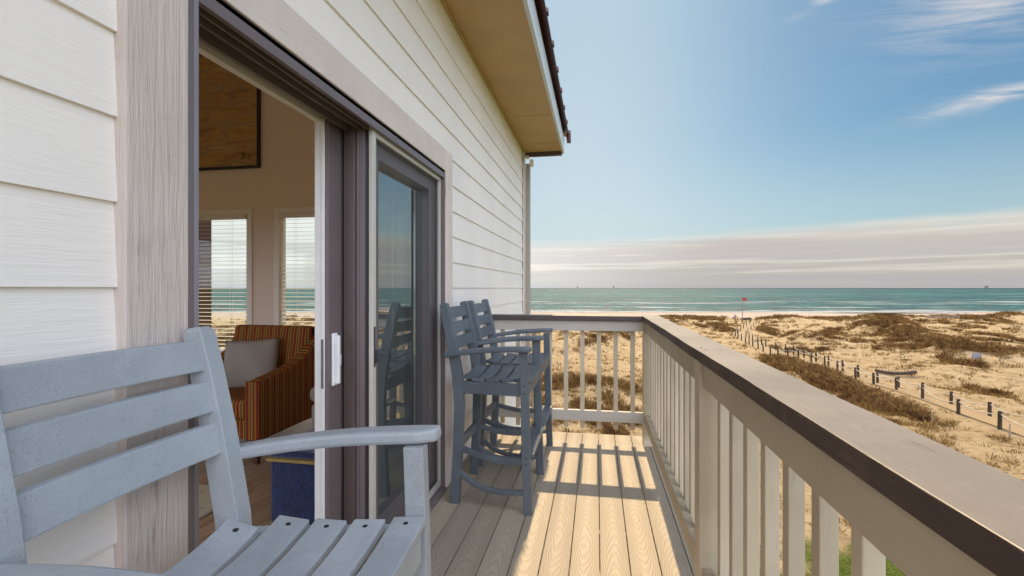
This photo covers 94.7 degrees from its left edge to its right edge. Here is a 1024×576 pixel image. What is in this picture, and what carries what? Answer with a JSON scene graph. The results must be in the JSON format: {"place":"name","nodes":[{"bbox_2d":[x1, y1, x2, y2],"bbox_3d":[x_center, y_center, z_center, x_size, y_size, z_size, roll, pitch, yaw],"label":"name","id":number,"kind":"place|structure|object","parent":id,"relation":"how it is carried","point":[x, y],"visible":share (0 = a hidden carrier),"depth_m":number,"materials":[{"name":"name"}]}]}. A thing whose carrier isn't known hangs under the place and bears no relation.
{"place":"outdoors","nodes":[
{"label":"outdoors","id":0,"kind":"place"},
{"bbox_2d":[310,387,314,428],"bbox_3d":[-1.131,1.040,3.683,0.650,0.620,0.570,0,0,10],"label":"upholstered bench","id":1,"kind":"object","parent":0,"point":[312,394],"visible":0.12,"depth_m":3.46,"materials":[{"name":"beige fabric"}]},
{"bbox_2d":[212,311,1023,575],"bbox_3d":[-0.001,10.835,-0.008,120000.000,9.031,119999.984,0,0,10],"label":"ground","id":2,"kind":"structure","parent":0,"point":[975,434],"depth_m":54.82,"materials":[{"name":"beige sand"}]},
{"bbox_2d":[199,220,211,327],"bbox_3d":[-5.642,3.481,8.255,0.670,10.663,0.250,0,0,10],"label":"window blind","id":3,"kind":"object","parent":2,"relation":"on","point":[205,265],"depth_m":8.18,"materials":[{"name":"white plastic"}]},
{"bbox_2d":[0,0,570,575],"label":"beach house","id":4,"kind":"structure","parent":2,"relation":"on","point":[402,140],"depth_m":2.11,"materials":[{"name":"paint"}]},
{"bbox_2d":[199,209,252,351],"bbox_3d":[-4.795,-0.085,7.457,1.630,2.280,0.140,0,0,10],"label":"window","id":5,"kind":"structure","parent":4,"relation":"in","point":[229,214],"depth_m":7.36,"materials":[{"name":"white glass"}]},
{"bbox_2d":[199,54,260,170],"bbox_3d":[-5.304,-2.825,7.511,2.900,1.950,0.047,0,0,10],"label":"wall painting","id":6,"kind":"object","parent":4,"relation":"attached to","point":[229,120],"depth_m":7.35,"materials":[{"name":"wood"}]},
{"bbox_2d":[199,417,311,544],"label":"floor","id":7,"kind":"structure","parent":4,"relation":"in","point":[258,479],"depth_m":3.24,"materials":[{"name":"brown wood"}]},
{"bbox_2d":[199,484,247,518],"bbox_3d":[-2.953,1.341,2.452,2.120,0.017,1.780,0,0,10],"label":"rug","id":8,"kind":"object","parent":7,"relation":"on","point":[205,506],"visible":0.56,"depth_m":2.94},
{"bbox_2d":[221,325,314,464],"bbox_3d":[-2.245,0.846,4.071,0.864,1.008,0.922,0,0,10],"label":"armchair","id":9,"kind":"object","parent":7,"relation":"on","point":[272,402],"visible":0.55,"depth_m":3.91,"materials":[{"name":"brown fabric"}]},
{"bbox_2d":[223,337,278,387],"bbox_3d":[-2.290,0.665,4.131,0.450,0.450,0.168,-3,-18,-6],"label":"pillow","id":10,"kind":"object","parent":9,"relation":"on","point":[245,361],"visible":0.8,"depth_m":4.08,"materials":[{"name":"fabric"}]},
{"bbox_2d":[266,428,314,524],"bbox_3d":[-1.122,1.139,2.884,0.502,0.422,0.472,0,0,10],"label":"ottoman","id":11,"kind":"object","parent":7,"relation":"on","point":[293,484],"visible":0.23,"depth_m":2.68,"materials":[{"name":"blue fabric"}]},
{"bbox_2d":[274,207,314,325],"bbox_3d":[-2.866,-0.085,7.110,1.610,2.280,0.140,0,0,10],"label":"window","id":12,"kind":"structure","parent":4,"relation":"in","point":[288,212],"depth_m":7.21,"materials":[{"name":"white glass"}]},
{"bbox_2d":[188,0,446,575],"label":"sliding door","id":13,"kind":"structure","parent":4,"relation":"in","point":[380,201],"depth_m":2.20,"materials":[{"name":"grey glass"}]},
{"bbox_2d":[569,439,630,573],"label":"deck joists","id":14,"kind":"object","parent":4,"relation":"attached to","point":[599,516],"depth_m":3.04,"materials":[{"name":"brown wood"}]},
{"bbox_2d":[430,431,694,575],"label":"deck","id":15,"kind":"structure","parent":14,"relation":"on","point":[475,532],"depth_m":2.75,"materials":[{"name":"beige wood"}]},
{"bbox_2d":[0,326,440,575],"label":"bar chair","id":16,"kind":"object","parent":15,"relation":"on","point":[236,543],"visible":1,"depth_m":1.00,"materials":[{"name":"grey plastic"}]},
{"bbox_2d":[440,301,543,515],"bbox_3d":[-0.116,0.723,3.171,0.607,1.258,0.733,0,0,10],"label":"bar chair","id":17,"kind":"object","parent":15,"relation":"on","point":[480,381],"visible":1,"depth_m":2.96,"materials":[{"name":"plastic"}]},
{"bbox_2d":[467,299,552,473],"bbox_3d":[-0.005,0.723,3.791,0.607,1.258,0.733,0,0,11],"label":"bar chair","id":18,"kind":"object","parent":15,"relation":"on","point":[501,359],"visible":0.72,"depth_m":3.91,"materials":[{"name":"plastic"}]},
{"bbox_2d":[483,314,642,429],"bbox_3d":[0.437,0.739,4.197,1.404,0.998,0.145,0,0,10],"label":"deck railing","id":19,"kind":"object","parent":15,"relation":"on","point":[615,324],"visible":0.8,"depth_m":4.13,"materials":[{"name":"white wood"}]},
{"bbox_2d":[641,315,1023,575],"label":"deck railing","id":20,"kind":"object","parent":15,"relation":"on","point":[905,501],"visible":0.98,"depth_m":1.02,"materials":[{"name":"white wood"}]},
{"bbox_2d":[212,312,1023,556],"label":"dune grass","id":21,"kind":"structure","parent":2,"relation":"on","point":[922,425],"depth_m":56.00,"materials":[{"name":"brown plant"}]},
{"bbox_2d":[213,311,1023,435],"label":"dune scrub","id":22,"kind":"object","parent":2,"relation":"on","point":[818,376],"visible":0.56,"depth_m":60.41,"materials":[{"name":"brown plant"}]},
{"bbox_2d":[742,297,745,319],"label":"beach flag","id":23,"kind":"object","parent":2,"relation":"on","point":[744,299],"visible":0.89,"depth_m":133.63,"materials":[{"name":"red fabric"}]},
{"bbox_2d":[735,319,1023,429],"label":"rope fence","id":24,"kind":"object","parent":2,"relation":"on","point":[999,418],"visible":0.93,"depth_m":42.34,"materials":[{"name":"brown wood"}]},
{"bbox_2d":[746,321,1022,416],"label":"rope fence","id":25,"kind":"object","parent":2,"relation":"on","point":[989,404],"visible":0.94,"depth_m":44.82,"materials":[{"name":"brown wood"}]},
{"bbox_2d":[875,367,916,374],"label":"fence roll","id":26,"kind":"object","parent":2,"relation":"on","point":[907,372],"visible":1,"depth_m":50.45,"materials":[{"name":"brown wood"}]},
{"bbox_2d":[925,314,959,318],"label":"sand fence","id":27,"kind":"object","parent":2,"relation":"on","point":[947,316],"visible":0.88,"depth_m":128.76,"materials":[{"name":"brown wood"}]},
{"bbox_2d":[867,383,1023,436],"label":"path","id":28,"kind":"structure","parent":2,"relation":"on","point":[1015,429],"depth_m":34.16,"materials":[{"name":"beige sand"}]},
{"bbox_2d":[972,353,981,358],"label":"dune sign","id":29,"kind":"object","parent":2,"relation":"on","point":[976,355],"visible":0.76,"depth_m":58.70,"materials":[{"name":"white"}]},
{"bbox_2d":[212,288,1023,312],"bbox_3d":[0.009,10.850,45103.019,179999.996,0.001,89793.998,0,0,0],"label":"sea","id":30,"kind":"structure","parent":0,"point":[879,300],"depth_m":409.71,"materials":[{"name":"liquid"}]},
{"bbox_2d":[212,0,1023,287],"label":"sky","id":31,"kind":"structure","parent":0,"point":[714,143],"materials":[{"name":"blue"}]},
{"bbox_2d":[760,539,904,575],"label":"lawn grass","id":32,"kind":"structure","parent":0,"point":[846,562],"depth_m":14.92,"materials":[{"name":"green plant"}]}
]}

